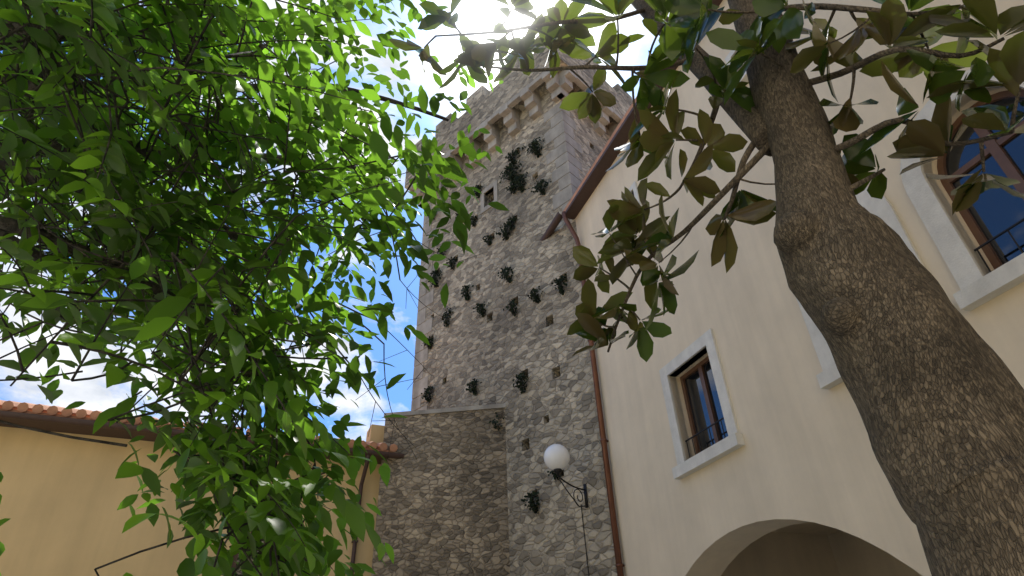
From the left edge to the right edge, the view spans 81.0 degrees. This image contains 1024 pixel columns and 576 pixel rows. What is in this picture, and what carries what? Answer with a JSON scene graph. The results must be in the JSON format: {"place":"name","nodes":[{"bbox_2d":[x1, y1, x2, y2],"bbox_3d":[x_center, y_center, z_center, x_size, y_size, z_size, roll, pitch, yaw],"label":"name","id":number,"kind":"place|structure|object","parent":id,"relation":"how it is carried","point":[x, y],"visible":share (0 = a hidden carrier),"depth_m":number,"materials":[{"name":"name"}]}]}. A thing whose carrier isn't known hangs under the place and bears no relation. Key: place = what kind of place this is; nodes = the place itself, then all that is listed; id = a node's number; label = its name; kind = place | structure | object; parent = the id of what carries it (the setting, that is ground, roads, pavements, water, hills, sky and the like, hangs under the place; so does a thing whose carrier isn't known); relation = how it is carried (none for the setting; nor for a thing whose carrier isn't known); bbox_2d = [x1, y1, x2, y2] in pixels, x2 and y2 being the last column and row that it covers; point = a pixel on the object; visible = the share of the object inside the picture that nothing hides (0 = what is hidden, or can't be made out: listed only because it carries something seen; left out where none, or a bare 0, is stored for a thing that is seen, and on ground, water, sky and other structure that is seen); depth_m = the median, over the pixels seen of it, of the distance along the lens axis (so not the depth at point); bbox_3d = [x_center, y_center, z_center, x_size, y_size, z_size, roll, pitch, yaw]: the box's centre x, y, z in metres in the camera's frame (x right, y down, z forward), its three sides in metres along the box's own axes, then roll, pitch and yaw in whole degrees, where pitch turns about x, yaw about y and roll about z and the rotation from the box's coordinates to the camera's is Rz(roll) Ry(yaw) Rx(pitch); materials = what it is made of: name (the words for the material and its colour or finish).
{"place":"outdoors","nodes":[
{"label":"outdoors","id":0,"kind":"place"},
{"bbox_2d":[0,0,508,575],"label":"walnut tree","id":1,"kind":"object","parent":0,"point":[118,236],"depth_m":2.60,"materials":[{"name":"green plant"}]},
{"bbox_2d":[0,0,669,441],"label":"sky","id":2,"kind":"structure","parent":0,"point":[473,15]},
{"bbox_2d":[405,25,632,191],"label":"parapet","id":3,"kind":"structure","parent":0,"point":[483,102],"depth_m":17.69,"materials":[{"name":"grey stone"}]},
{"bbox_2d":[575,0,1023,575],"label":"building wall","id":4,"kind":"structure","parent":0,"point":[805,454],"depth_m":7.49,"materials":[{"name":"beige paint"}]},
{"bbox_2d":[562,211,624,575],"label":"copper downpipe","id":5,"kind":"object","parent":4,"relation":"attached to","point":[619,565],"visible":0.8,"depth_m":10.30,"materials":[{"name":"brown metal"}]},
{"bbox_2d":[563,96,636,210],"bbox_3d":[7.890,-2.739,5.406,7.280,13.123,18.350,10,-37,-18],"label":"gutter","id":6,"kind":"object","parent":4,"relation":"on","point":[602,151],"depth_m":12.18,"materials":[{"name":"brown metal"}]},
{"bbox_2d":[540,0,722,240],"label":"roof eave","id":7,"kind":"object","parent":4,"relation":"attached to","point":[607,158],"visible":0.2,"depth_m":12.39,"materials":[{"name":"brown wood"}]},
{"bbox_2d":[621,50,1023,479],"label":"cream house window surrounds","id":8,"kind":"object","parent":4,"relation":"attached to","point":[978,287],"visible":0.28,"depth_m":5.84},
{"bbox_2d":[680,89,1023,453],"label":"window frame","id":9,"kind":"object","parent":4,"relation":"in","point":[997,152],"visible":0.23,"depth_m":5.44,"materials":[{"name":"brown wood"}]},
{"bbox_2d":[685,97,1023,451],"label":"window glass","id":10,"kind":"object","parent":9,"relation":"in","point":[995,211],"visible":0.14,"depth_m":5.33,"materials":[{"name":"blue glass"}]},
{"bbox_2d":[685,218,1023,457],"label":"window guard rails","id":11,"kind":"object","parent":4,"relation":"attached to","point":[993,242],"depth_m":5.09,"materials":[{"name":"metal"}]},
{"bbox_3d":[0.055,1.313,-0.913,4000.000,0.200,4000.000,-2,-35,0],"label":"courtyard ground","id":12,"kind":"structure","parent":0,"visible":0},
{"bbox_2d":[0,426,380,575],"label":"house wall","id":13,"kind":"structure","parent":12,"relation":"on","point":[62,499],"depth_m":10.35,"materials":[{"name":"beige paint"}]},
{"bbox_2d":[0,400,397,451],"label":"house roof tiles","id":14,"kind":"object","parent":13,"relation":"on","point":[30,408],"visible":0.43,"depth_m":10.58,"materials":[{"name":"ceramic"}]},
{"bbox_2d":[0,410,403,574],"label":"gutter","id":15,"kind":"object","parent":13,"relation":"attached to","point":[67,425],"visible":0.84,"depth_m":10.70,"materials":[{"name":"brown metal"}]},
{"bbox_2d":[231,540,294,573],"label":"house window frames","id":16,"kind":"structure","parent":13,"relation":"in","point":[235,557],"depth_m":10.86,"materials":[{"name":"brown wood"}]},
{"bbox_2d":[235,541,263,574],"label":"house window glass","id":17,"kind":"object","parent":16,"relation":"in","point":[239,571],"depth_m":10.87,"materials":[{"name":"grey glass"}]},
{"bbox_2d":[366,424,384,442],"bbox_3d":[-2.986,3.457,13.156,0.360,0.750,0.500,12,-37,-20],"label":"chimney","id":18,"kind":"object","parent":13,"relation":"on","point":[376,433],"depth_m":13.07,"materials":[{"name":"paint"}]},
{"bbox_2d":[371,408,509,575],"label":"stone wall","id":19,"kind":"structure","parent":12,"relation":"on","point":[442,506],"depth_m":11.84,"materials":[{"name":"stone"}]},
{"bbox_2d":[384,403,505,415],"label":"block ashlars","id":20,"kind":"object","parent":19,"relation":"attached to","point":[453,409],"visible":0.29,"depth_m":12.86,"materials":[{"name":"grey stone"}]},
{"bbox_2d":[412,90,616,575],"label":"tower wall","id":21,"kind":"structure","parent":12,"relation":"on","point":[495,349],"depth_m":13.34,"materials":[{"name":"grey stone"}]},
{"bbox_2d":[421,137,566,513],"bbox_3d":[-0.596,1.625,13.706,5.015,12.110,0.328,-30,-44,34],"label":"caper plant","id":22,"kind":"object","parent":21,"relation":"on","point":[513,178],"depth_m":15.12,"materials":[{"name":"green plant"}]},
{"bbox_2d":[411,102,582,410],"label":"tower quoins","id":23,"kind":"object","parent":21,"relation":"attached to","point":[565,127],"visible":0.45,"depth_m":15.52,"materials":[{"name":"grey stone"}]},
{"bbox_2d":[410,67,622,208],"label":"corbels","id":24,"kind":"object","parent":21,"relation":"attached to","point":[559,86],"visible":0.23,"depth_m":16.89,"materials":[{"name":"beige stone"}]},
{"bbox_2d":[554,468,588,507],"bbox_3d":[1.016,3.412,10.198,0.793,0.548,0.145,27,-45,-35],"label":"lamp bracket","id":25,"kind":"object","parent":21,"relation":"attached to","point":[557,471],"visible":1,"depth_m":10.23,"materials":[{"name":"black metal"}]},
{"bbox_2d":[544,444,569,470],"bbox_3d":[0.765,2.902,10.280,0.450,0.450,0.450,-2,-35,0],"label":"lamp globe","id":26,"kind":"object","parent":25,"relation":"on","point":[556,456],"visible":0.94,"depth_m":10.12,"materials":[{"name":"white glass"}]},
{"bbox_2d":[581,505,588,575],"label":"lamp cable","id":27,"kind":"object","parent":21,"relation":"attached to","point":[585,541],"visible":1,"depth_m":10.05,"materials":[{"name":"metal"}]},
{"bbox_2d":[388,0,1023,575],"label":"magnolia tree","id":28,"kind":"object","parent":12,"relation":"on","point":[932,384],"depth_m":1.76,"materials":[{"name":"plant"}]},
{"bbox_2d":[721,522,921,575],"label":"portico wall","id":29,"kind":"structure","parent":12,"relation":"on","point":[809,549],"depth_m":10.61,"materials":[{"name":"beige paint"}]}
]}

